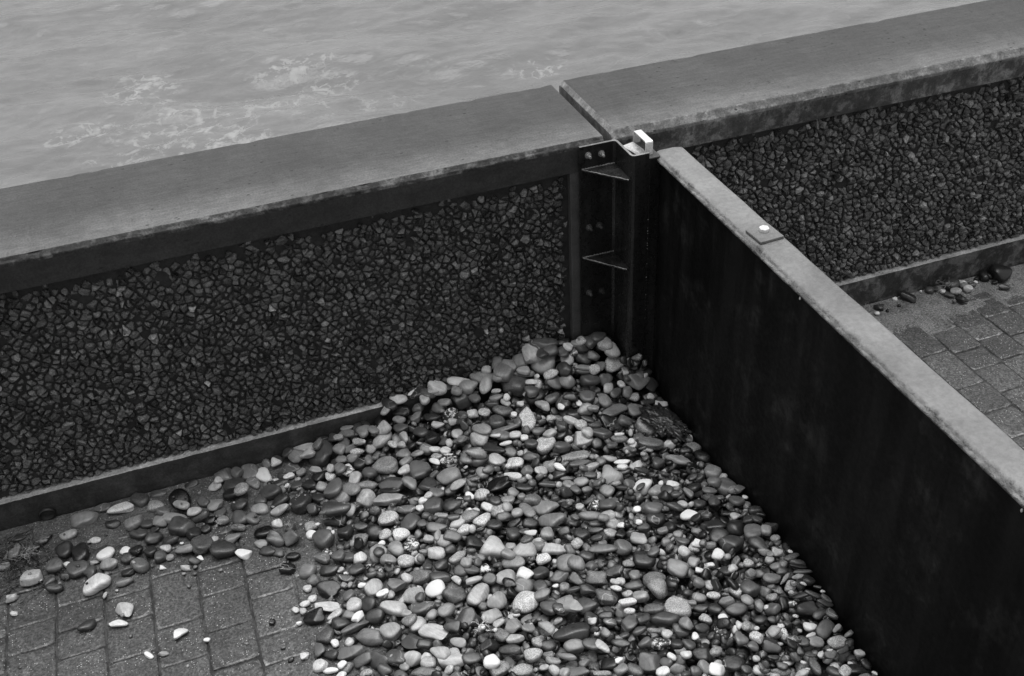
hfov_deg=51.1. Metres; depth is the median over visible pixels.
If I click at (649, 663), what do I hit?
pebble
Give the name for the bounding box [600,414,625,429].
pebble
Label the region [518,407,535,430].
pebble
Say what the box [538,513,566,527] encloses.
pebble
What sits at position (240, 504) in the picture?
pebble
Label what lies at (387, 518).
pebble
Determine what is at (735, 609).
pebble
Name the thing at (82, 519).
pebble
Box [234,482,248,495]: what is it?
pebble
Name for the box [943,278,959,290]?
pebble
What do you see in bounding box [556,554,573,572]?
pebble
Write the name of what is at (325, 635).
pebble
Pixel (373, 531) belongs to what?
pebble
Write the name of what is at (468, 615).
pebble
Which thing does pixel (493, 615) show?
pebble
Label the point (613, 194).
wall bracket
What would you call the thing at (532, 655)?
pebble
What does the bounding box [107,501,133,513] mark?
pebble
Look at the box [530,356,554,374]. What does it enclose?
pebble
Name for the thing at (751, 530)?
pebble
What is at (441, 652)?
pebble
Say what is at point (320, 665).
pebble
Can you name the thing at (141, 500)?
pebble
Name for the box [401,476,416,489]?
pebble
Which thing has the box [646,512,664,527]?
pebble
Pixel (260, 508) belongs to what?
pebble
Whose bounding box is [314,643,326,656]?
pebble
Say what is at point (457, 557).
pebble
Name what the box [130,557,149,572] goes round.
pebble
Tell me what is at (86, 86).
sea
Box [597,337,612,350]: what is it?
pebble
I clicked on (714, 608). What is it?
pebble
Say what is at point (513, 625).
pebble
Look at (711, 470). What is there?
pebble
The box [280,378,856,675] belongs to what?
sand
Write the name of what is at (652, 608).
pebble
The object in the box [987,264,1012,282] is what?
pebble
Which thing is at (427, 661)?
pebble
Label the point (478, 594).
pebble
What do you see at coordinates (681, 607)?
pebble
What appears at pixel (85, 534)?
sand
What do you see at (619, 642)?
pebble
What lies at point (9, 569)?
seaweed
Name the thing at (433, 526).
pebble
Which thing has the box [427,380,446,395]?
pebble
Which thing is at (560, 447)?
pebble
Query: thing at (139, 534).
pebble
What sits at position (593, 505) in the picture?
pebble
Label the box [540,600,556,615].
pebble
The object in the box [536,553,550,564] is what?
pebble
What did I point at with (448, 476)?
pebble
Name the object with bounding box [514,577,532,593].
pebble
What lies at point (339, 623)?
pebble
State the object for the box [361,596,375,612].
pebble
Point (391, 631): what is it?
pebble
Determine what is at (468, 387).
pebble
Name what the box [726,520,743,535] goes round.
pebble
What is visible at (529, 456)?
pebble
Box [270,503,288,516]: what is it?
pebble
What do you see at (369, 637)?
pebble
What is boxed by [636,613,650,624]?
pebble
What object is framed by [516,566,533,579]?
pebble
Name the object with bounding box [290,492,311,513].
pebble
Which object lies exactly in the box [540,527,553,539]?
pebble
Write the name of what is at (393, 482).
pebble
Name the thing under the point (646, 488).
pebble
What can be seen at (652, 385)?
pebble
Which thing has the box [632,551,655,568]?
pebble
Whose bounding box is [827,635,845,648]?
pebble
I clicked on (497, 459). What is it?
pebble
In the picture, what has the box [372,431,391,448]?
pebble
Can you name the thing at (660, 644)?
pebble
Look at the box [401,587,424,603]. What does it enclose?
pebble
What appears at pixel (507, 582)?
pebble
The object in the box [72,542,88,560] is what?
pebble
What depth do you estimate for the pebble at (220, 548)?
3.74 m
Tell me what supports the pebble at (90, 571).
on the paving
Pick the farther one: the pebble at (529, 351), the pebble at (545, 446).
the pebble at (529, 351)
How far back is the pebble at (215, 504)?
3.94 m
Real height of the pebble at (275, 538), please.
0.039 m
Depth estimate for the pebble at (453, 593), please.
3.50 m
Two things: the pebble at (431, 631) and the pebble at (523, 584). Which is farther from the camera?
the pebble at (523, 584)
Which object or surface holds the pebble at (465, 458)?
on the shingle
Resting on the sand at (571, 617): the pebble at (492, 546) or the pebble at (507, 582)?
the pebble at (492, 546)
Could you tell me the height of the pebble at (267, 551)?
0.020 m
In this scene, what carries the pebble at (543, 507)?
on the shingle
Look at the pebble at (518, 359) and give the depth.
4.27 m
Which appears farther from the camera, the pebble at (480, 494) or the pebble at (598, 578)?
the pebble at (480, 494)
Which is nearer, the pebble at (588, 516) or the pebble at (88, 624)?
the pebble at (88, 624)
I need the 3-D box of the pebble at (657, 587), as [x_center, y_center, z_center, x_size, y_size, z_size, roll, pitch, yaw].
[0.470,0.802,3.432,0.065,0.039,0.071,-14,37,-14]
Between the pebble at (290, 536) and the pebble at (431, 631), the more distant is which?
the pebble at (290, 536)
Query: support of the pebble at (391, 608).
on the sand at (571, 617)
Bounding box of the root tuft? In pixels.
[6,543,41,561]
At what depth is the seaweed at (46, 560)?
3.75 m
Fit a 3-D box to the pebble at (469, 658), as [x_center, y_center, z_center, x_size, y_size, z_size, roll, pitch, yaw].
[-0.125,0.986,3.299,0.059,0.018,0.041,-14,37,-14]
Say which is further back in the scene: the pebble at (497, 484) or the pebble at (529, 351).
the pebble at (529, 351)
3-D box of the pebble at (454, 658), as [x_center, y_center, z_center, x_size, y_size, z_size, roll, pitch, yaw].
[-0.186,0.993,3.314,0.090,0.044,0.070,-14,37,-14]
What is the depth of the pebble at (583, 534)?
3.65 m
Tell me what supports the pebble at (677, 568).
on the shingle
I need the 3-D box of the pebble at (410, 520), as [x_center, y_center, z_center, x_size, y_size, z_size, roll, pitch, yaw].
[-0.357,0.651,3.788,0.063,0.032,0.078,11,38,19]
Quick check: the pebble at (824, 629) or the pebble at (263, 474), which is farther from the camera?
the pebble at (263, 474)
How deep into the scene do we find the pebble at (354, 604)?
3.52 m
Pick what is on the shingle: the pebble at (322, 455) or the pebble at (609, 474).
the pebble at (609, 474)
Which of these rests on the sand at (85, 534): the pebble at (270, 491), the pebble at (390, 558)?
the pebble at (270, 491)
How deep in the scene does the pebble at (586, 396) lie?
4.18 m
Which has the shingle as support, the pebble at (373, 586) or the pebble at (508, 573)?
the pebble at (508, 573)
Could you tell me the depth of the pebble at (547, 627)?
3.36 m
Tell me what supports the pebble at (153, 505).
on the sand at (85, 534)
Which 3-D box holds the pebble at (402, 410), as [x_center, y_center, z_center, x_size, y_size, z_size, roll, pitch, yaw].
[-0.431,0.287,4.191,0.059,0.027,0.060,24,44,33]
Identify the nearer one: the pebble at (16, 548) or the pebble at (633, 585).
the pebble at (633, 585)
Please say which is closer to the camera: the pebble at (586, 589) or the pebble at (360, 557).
the pebble at (586, 589)
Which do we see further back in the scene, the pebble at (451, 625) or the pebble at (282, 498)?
the pebble at (282, 498)
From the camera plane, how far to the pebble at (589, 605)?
3.41 m
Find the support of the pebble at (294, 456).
on the sand at (85, 534)
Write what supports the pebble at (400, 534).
on the shingle
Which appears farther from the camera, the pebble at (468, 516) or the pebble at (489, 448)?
the pebble at (489, 448)
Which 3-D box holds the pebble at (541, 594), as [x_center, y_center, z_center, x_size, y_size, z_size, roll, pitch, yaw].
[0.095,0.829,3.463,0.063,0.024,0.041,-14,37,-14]
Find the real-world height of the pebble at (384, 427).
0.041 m
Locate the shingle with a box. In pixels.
[0,270,1009,675]
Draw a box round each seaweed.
[0,527,64,586]
[0,538,122,603]
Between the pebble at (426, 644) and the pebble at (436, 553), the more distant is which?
the pebble at (436, 553)
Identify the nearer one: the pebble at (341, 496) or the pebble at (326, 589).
the pebble at (326, 589)
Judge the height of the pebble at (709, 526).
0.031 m
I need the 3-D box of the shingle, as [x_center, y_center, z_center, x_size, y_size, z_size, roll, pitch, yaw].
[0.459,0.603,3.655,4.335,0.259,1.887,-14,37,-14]
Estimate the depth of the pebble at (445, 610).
3.44 m
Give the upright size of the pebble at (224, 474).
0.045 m
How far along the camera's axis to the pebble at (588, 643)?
3.30 m
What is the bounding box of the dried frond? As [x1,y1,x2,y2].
[470,615,489,632]
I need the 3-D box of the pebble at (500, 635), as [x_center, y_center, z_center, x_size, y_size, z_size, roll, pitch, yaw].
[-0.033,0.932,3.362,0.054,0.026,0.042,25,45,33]
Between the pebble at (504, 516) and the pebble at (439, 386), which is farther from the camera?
the pebble at (439, 386)
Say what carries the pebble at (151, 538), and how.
on the paving
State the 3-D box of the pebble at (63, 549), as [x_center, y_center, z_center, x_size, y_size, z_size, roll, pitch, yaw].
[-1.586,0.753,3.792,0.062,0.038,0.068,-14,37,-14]
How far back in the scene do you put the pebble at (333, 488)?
3.93 m
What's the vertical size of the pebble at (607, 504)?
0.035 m
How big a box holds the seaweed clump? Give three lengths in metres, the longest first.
0.268 x 0.149 x 0.065 m
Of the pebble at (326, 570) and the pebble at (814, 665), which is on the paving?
the pebble at (326, 570)
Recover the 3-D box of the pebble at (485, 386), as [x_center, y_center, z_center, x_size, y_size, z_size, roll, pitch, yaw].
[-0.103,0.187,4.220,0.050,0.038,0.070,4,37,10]
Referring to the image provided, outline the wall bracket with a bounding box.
[579,130,652,392]
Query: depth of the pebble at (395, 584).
3.55 m
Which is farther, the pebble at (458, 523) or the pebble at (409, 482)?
the pebble at (409, 482)
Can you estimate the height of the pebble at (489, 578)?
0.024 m
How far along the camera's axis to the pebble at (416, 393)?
4.19 m
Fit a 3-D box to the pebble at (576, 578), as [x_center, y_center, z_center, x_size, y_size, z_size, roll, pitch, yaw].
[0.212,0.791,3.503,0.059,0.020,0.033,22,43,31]
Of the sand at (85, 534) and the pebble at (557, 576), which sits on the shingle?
the pebble at (557, 576)
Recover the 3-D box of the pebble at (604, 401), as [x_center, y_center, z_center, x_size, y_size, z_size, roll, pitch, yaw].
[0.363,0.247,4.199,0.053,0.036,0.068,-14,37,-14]
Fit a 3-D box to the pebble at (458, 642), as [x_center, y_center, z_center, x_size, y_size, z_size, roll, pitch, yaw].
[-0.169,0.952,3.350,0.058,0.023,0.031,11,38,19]
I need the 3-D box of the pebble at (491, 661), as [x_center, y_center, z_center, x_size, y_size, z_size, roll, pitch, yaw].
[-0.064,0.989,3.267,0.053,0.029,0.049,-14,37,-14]
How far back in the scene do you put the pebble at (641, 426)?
4.11 m
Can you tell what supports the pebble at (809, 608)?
on the shingle
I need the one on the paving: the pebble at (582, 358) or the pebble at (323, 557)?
the pebble at (323, 557)
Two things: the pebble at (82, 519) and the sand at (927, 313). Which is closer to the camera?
the pebble at (82, 519)
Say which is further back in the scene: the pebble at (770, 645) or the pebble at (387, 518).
the pebble at (387, 518)
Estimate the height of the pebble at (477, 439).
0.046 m
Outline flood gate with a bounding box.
[643,147,1023,675]
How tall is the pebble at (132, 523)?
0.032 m
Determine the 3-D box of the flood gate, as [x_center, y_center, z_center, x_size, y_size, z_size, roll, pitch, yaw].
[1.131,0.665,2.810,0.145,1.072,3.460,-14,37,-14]
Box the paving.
[0,291,1023,675]
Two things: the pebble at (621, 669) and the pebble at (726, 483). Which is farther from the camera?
the pebble at (726, 483)
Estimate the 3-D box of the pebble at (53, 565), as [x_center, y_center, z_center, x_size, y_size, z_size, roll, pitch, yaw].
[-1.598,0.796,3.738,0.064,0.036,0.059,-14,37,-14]
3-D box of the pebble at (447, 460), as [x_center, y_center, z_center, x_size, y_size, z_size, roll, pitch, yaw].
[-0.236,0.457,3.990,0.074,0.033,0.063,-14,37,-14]
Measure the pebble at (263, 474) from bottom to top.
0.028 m
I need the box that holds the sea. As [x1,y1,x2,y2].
[0,0,985,188]
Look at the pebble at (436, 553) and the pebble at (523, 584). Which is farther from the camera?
the pebble at (436, 553)
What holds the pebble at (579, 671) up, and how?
on the shingle
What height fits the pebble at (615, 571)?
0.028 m
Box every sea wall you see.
[0,85,605,530]
[559,0,1023,305]
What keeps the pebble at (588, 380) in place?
on the shingle
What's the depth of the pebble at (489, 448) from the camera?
4.00 m
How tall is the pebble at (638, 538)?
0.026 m
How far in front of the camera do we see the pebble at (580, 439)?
4.03 m
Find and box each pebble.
[0,543,24,559]
[20,569,42,585]
[45,558,61,571]
[45,581,63,592]
[55,540,73,558]
[59,529,77,540]
[66,560,88,577]
[70,511,98,528]
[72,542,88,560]
[77,618,95,630]
[83,565,96,578]
[83,573,110,595]
[96,546,114,561]
[100,558,117,570]
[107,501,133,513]
[115,602,133,616]
[124,515,142,530]
[129,529,148,538]
[130,493,149,507]
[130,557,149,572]
[144,532,163,544]
[147,500,164,511]
[153,515,166,526]
[167,516,195,535]
[168,488,190,510]
[185,527,200,539]
[190,510,209,522]
[190,535,213,554]
[207,499,222,510]
[209,540,237,557]
[214,468,233,482]
[223,477,244,490]
[230,498,247,510]
[232,510,246,523]
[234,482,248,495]
[235,549,251,559]
[241,464,257,480]
[250,503,268,514]
[254,525,272,536]
[256,467,271,482]
[258,484,281,499]
[259,546,275,555]
[266,530,284,546]
[270,493,289,508]
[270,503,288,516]
[283,529,298,546]
[288,449,303,462]
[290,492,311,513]
[299,563,316,578]
[303,607,325,624]
[309,439,332,465]
[312,529,334,549]
[312,659,327,672]
[314,552,329,563]
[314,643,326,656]
[315,601,340,611]
[316,580,340,598]
[316,627,333,643]
[319,565,338,575]
[321,501,350,516]
[323,514,346,525]
[324,477,341,498]
[330,489,350,501]
[331,617,350,628]
[337,525,353,539]
[337,645,365,660]
[340,619,368,633]
[342,482,360,495]
[346,597,361,612]
[353,551,366,563]
[353,651,371,668]
[356,481,377,489]
[356,489,375,506]
[356,628,383,645]
[361,467,378,478]
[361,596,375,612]
[364,578,382,596]
[365,608,384,623]
[366,524,382,540]
[368,651,388,668]
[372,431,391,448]
[372,456,397,473]
[373,493,402,505]
[377,420,391,434]
[377,663,392,675]
[378,477,405,490]
[378,511,398,525]
[379,622,401,640]
[380,554,397,565]
[380,600,407,616]
[386,649,405,665]
[387,578,406,591]
[388,540,403,556]
[392,404,409,416]
[393,528,409,540]
[397,505,415,513]
[398,554,414,567]
[400,513,420,529]
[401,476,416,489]
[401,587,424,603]
[401,613,416,625]
[401,633,422,648]
[402,537,420,553]
[404,651,421,667]
[407,386,424,399]
[409,460,431,479]
[409,569,431,584]
[409,616,426,631]
[410,601,434,615]
[411,667,436,675]
[416,639,432,649]
[418,477,436,490]
[418,623,448,640]
[420,656,436,667]
[423,497,443,514]
[425,431,440,445]
[425,579,444,597]
[426,522,446,531]
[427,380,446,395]
[428,546,445,559]
[429,571,451,582]
[430,646,450,659]
[433,559,448,570]
[436,467,461,485]
[437,602,455,617]
[437,647,464,667]
[438,453,458,468]
[442,407,458,423]
[442,498,461,511]
[442,583,466,604]
[443,530,461,542]
[443,619,461,632]
[447,376,469,385]
[449,551,465,563]
[450,515,464,529]
[450,637,465,647]
[451,392,471,410]
[457,607,482,625]
[458,380,477,394]
[460,452,471,464]
[461,510,478,522]
[461,652,480,664]
[465,448,486,458]
[466,535,483,550]
[467,583,488,606]
[469,371,493,383]
[470,432,488,446]
[472,424,490,434]
[473,512,490,526]
[474,488,489,500]
[479,377,491,393]
[479,535,504,559]
[479,638,499,652]
[481,608,502,623]
[482,572,496,584]
[483,442,505,455]
[483,654,500,668]
[486,519,502,529]
[486,591,506,609]
[487,475,511,492]
[489,414,504,429]
[489,453,505,466]
[489,661,509,675]
[492,405,512,416]
[493,362,513,381]
[493,628,509,641]
[496,511,511,521]
[496,569,515,584]
[498,644,521,655]
[501,375,528,396]
[502,555,524,568]
[502,577,516,587]
[504,618,523,633]
[506,527,520,540]
[507,457,523,468]
[508,663,532,675]
[512,353,527,368]
[512,542,536,559]
[512,591,538,613]
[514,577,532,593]
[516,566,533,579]
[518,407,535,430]
[519,503,535,517]
[521,494,540,506]
[522,343,541,363]
[522,518,538,529]
[523,452,539,460]
[523,648,542,662]
[529,338,558,348]
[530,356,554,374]
[532,500,559,515]
[532,566,549,579]
[533,580,547,591]
[534,588,549,601]
[536,436,555,454]
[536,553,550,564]
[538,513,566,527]
[538,621,554,633]
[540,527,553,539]
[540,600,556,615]
[540,639,556,651]
[542,543,565,554]
[543,344,558,356]
[546,375,561,389]
[550,570,568,582]
[552,441,570,453]
[553,622,590,641]
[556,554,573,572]
[557,361,571,376]
[559,375,575,388]
[561,450,589,462]
[563,597,582,611]
[563,639,584,653]
[567,555,585,570]
[569,572,584,585]
[569,667,589,675]
[573,529,589,540]
[574,352,591,364]
[574,431,592,447]
[577,403,591,415]
[577,597,598,614]
[578,511,600,521]
[579,374,600,385]
[579,390,594,404]
[579,583,595,595]
[582,638,598,650]
[585,570,607,585]
[587,500,606,512]
[588,544,617,552]
[593,427,612,439]
[595,588,617,605]
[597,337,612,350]
[598,393,611,408]
[599,484,614,497]
[599,498,616,510]
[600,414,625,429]
[600,658,618,671]
[601,403,627,416]
[601,465,623,484]
[605,357,624,372]
[605,565,623,577]
[611,638,629,647]
[613,662,628,675]
[614,539,632,555]
[621,614,637,631]
[624,373,649,389]
[624,580,642,589]
[627,404,642,416]
[627,663,643,675]
[630,532,647,544]
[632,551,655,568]
[632,591,649,602]
[633,479,651,495]
[635,416,655,436]
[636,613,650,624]
[637,436,663,449]
[639,652,660,673]
[643,502,662,513]
[643,571,665,587]
[643,603,664,613]
[644,376,658,392]
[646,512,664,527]
[647,578,666,598]
[648,484,660,496]
[649,611,680,625]
[650,637,670,650]
[664,455,690,464]
[664,596,690,616]
[667,558,688,577]
[672,623,689,638]
[679,616,692,629]
[680,509,696,519]
[682,442,701,452]
[692,647,712,661]
[699,519,726,533]
[704,464,721,478]
[707,603,722,614]
[709,527,728,543]
[709,662,725,675]
[714,477,736,496]
[718,535,743,552]
[722,655,744,671]
[725,602,747,616]
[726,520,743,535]
[734,631,748,645]
[740,579,760,597]
[744,524,761,540]
[748,536,767,548]
[749,631,762,643]
[760,638,781,653]
[763,573,780,583]
[777,596,789,610]
[796,601,817,615]
[808,657,821,675]
[812,608,825,619]
[815,619,834,639]
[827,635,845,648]
[847,664,869,675]
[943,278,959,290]
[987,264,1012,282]
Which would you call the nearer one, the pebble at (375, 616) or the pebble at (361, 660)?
the pebble at (361, 660)
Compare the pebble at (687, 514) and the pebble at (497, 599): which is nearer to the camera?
the pebble at (497, 599)
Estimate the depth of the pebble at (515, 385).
4.20 m
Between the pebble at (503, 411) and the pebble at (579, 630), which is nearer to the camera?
the pebble at (579, 630)
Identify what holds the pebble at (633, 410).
on the sand at (571, 617)
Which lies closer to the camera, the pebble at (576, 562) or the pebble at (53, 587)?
the pebble at (576, 562)
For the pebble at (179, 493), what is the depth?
3.96 m
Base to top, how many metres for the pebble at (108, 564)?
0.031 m
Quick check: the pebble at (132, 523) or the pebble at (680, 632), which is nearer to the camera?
the pebble at (680, 632)
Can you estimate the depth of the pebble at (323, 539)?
3.75 m
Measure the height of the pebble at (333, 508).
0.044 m
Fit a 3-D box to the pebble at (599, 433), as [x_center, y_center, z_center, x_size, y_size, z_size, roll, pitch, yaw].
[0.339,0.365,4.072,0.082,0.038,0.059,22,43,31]
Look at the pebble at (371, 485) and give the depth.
3.94 m
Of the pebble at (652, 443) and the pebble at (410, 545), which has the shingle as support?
the pebble at (652, 443)
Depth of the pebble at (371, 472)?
3.99 m
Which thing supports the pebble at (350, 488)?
on the pebble at (341, 496)
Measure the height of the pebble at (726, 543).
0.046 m
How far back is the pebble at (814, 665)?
3.17 m
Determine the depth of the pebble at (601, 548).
3.59 m
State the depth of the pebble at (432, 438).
4.06 m
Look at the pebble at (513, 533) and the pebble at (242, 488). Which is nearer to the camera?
the pebble at (513, 533)
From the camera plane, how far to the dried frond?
3.33 m
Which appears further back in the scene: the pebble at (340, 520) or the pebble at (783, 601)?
the pebble at (340, 520)
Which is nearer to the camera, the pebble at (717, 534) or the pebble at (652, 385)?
the pebble at (717, 534)
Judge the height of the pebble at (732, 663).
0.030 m
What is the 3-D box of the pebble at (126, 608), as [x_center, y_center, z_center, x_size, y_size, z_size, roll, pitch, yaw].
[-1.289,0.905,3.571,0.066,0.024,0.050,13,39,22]
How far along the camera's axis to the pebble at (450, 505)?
3.81 m
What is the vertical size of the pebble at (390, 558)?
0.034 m
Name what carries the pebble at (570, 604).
on the shingle
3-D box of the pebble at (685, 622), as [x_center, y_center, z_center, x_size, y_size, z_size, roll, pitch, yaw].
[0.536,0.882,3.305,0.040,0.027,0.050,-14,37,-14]
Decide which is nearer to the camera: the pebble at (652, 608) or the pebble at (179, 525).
the pebble at (652, 608)
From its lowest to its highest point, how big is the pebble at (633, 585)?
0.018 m
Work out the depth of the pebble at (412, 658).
3.31 m
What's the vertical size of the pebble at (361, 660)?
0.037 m
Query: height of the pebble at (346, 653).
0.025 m
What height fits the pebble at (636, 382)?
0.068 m
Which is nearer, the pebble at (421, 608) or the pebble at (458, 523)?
the pebble at (421, 608)
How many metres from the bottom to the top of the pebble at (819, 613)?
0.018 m
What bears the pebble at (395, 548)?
on the sand at (571, 617)
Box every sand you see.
[0,440,363,594]
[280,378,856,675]
[862,264,1023,340]
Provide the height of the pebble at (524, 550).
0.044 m
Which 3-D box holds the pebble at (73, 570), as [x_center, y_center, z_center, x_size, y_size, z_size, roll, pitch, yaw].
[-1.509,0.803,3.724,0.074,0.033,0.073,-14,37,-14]
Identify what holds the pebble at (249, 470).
on the sand at (85, 534)
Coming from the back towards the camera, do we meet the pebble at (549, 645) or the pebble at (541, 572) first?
the pebble at (541, 572)
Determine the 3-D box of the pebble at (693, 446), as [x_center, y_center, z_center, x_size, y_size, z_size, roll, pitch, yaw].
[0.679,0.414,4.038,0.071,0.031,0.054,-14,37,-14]
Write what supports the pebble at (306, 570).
on the paving
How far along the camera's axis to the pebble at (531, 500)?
3.78 m
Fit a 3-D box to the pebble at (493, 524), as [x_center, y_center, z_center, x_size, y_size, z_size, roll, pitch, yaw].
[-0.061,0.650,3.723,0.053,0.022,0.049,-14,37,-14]
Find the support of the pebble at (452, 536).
on the shingle
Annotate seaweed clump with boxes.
[639,403,693,442]
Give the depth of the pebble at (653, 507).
3.71 m
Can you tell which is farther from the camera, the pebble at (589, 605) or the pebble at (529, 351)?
the pebble at (529, 351)
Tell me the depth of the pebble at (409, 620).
3.41 m
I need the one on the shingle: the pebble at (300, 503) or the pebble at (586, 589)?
the pebble at (586, 589)
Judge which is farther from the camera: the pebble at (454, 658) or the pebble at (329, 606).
the pebble at (329, 606)
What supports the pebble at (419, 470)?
on the shingle
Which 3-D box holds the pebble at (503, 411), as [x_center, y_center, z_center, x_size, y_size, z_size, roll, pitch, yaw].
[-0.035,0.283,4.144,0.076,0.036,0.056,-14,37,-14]
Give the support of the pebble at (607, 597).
on the shingle
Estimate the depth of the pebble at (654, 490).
3.80 m
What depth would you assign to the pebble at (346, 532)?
3.78 m
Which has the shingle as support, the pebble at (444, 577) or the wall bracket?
the pebble at (444, 577)
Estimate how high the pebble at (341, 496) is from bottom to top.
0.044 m
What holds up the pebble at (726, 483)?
on the shingle
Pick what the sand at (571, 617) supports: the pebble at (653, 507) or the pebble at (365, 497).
the pebble at (365, 497)
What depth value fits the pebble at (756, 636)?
3.25 m
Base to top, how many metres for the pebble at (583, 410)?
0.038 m
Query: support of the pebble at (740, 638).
on the shingle
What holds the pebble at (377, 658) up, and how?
on the sand at (571, 617)
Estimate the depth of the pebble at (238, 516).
3.88 m
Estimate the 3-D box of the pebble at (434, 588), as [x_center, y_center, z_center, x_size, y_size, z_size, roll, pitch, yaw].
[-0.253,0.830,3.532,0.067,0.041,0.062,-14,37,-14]
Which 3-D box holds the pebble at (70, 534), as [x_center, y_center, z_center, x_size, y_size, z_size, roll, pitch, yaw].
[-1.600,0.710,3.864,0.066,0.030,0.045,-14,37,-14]
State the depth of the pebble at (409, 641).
3.37 m
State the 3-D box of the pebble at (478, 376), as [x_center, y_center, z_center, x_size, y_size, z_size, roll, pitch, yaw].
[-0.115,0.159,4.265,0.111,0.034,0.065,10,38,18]
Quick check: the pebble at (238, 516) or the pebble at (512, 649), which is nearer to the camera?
the pebble at (512, 649)
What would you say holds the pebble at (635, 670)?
on the shingle
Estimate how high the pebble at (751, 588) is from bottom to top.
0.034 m
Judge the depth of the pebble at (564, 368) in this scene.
4.22 m
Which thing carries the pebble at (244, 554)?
on the paving
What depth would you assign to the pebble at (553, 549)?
3.60 m
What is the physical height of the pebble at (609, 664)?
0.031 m
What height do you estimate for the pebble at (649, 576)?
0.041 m
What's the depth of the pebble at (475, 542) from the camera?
3.66 m
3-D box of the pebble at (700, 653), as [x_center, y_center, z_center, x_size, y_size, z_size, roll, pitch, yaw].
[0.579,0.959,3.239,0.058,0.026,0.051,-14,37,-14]
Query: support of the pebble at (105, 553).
on the paving
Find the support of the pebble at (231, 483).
on the sand at (85, 534)
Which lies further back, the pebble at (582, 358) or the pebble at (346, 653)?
the pebble at (582, 358)
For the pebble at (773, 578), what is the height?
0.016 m
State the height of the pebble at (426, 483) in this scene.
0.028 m
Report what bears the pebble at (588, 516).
on the shingle
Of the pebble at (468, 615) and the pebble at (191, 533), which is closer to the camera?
the pebble at (468, 615)
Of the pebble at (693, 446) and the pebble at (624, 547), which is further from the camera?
the pebble at (693, 446)
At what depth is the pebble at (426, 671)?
3.27 m
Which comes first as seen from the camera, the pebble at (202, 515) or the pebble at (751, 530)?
the pebble at (751, 530)
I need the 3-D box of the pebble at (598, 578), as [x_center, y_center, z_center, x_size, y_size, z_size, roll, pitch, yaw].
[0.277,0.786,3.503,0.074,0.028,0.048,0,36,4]
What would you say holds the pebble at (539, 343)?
on the pebble at (529, 351)
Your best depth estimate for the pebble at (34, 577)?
3.67 m
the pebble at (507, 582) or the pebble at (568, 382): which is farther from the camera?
the pebble at (568, 382)
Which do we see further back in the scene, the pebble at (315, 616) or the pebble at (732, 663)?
the pebble at (315, 616)
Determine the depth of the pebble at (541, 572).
3.53 m
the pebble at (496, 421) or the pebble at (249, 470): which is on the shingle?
the pebble at (496, 421)
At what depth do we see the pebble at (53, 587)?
3.66 m
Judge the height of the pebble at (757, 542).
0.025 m
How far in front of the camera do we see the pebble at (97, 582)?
3.65 m
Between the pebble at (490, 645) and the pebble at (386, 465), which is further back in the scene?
the pebble at (386, 465)
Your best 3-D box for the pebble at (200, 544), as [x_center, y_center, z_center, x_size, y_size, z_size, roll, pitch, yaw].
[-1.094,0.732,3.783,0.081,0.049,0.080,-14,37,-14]
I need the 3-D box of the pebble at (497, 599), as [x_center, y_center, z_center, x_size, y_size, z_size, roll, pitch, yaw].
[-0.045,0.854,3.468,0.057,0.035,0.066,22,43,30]
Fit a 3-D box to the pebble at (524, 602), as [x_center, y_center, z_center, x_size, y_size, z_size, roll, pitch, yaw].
[0.044,0.857,3.461,0.078,0.050,0.078,15,40,24]
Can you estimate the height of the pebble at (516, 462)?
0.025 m
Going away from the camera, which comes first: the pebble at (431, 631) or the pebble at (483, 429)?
the pebble at (431, 631)
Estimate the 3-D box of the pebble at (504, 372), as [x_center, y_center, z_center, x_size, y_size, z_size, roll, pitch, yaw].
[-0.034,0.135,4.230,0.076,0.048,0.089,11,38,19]
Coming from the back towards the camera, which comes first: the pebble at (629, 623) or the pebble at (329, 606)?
the pebble at (329, 606)
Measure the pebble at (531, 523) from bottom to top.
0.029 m
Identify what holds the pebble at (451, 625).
on the shingle
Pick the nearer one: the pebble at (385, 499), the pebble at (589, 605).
the pebble at (589, 605)
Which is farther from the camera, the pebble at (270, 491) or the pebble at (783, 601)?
the pebble at (270, 491)
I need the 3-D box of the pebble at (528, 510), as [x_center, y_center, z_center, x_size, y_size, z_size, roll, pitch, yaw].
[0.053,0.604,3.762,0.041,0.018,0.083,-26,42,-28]
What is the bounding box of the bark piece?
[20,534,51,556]
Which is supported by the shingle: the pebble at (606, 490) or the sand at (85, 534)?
the pebble at (606, 490)
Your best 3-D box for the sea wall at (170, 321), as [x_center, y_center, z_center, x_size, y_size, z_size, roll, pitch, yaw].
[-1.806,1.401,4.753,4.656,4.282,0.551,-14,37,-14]
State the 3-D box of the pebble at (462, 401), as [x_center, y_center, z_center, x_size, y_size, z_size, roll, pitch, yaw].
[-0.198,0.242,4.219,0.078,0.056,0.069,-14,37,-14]
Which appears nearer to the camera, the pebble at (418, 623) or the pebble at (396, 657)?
the pebble at (396, 657)
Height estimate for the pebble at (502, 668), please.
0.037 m
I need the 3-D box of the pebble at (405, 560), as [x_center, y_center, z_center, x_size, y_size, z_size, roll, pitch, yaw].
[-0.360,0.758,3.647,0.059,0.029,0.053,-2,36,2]
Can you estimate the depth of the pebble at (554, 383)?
4.21 m
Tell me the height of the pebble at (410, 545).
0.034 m
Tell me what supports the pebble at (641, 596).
on the shingle

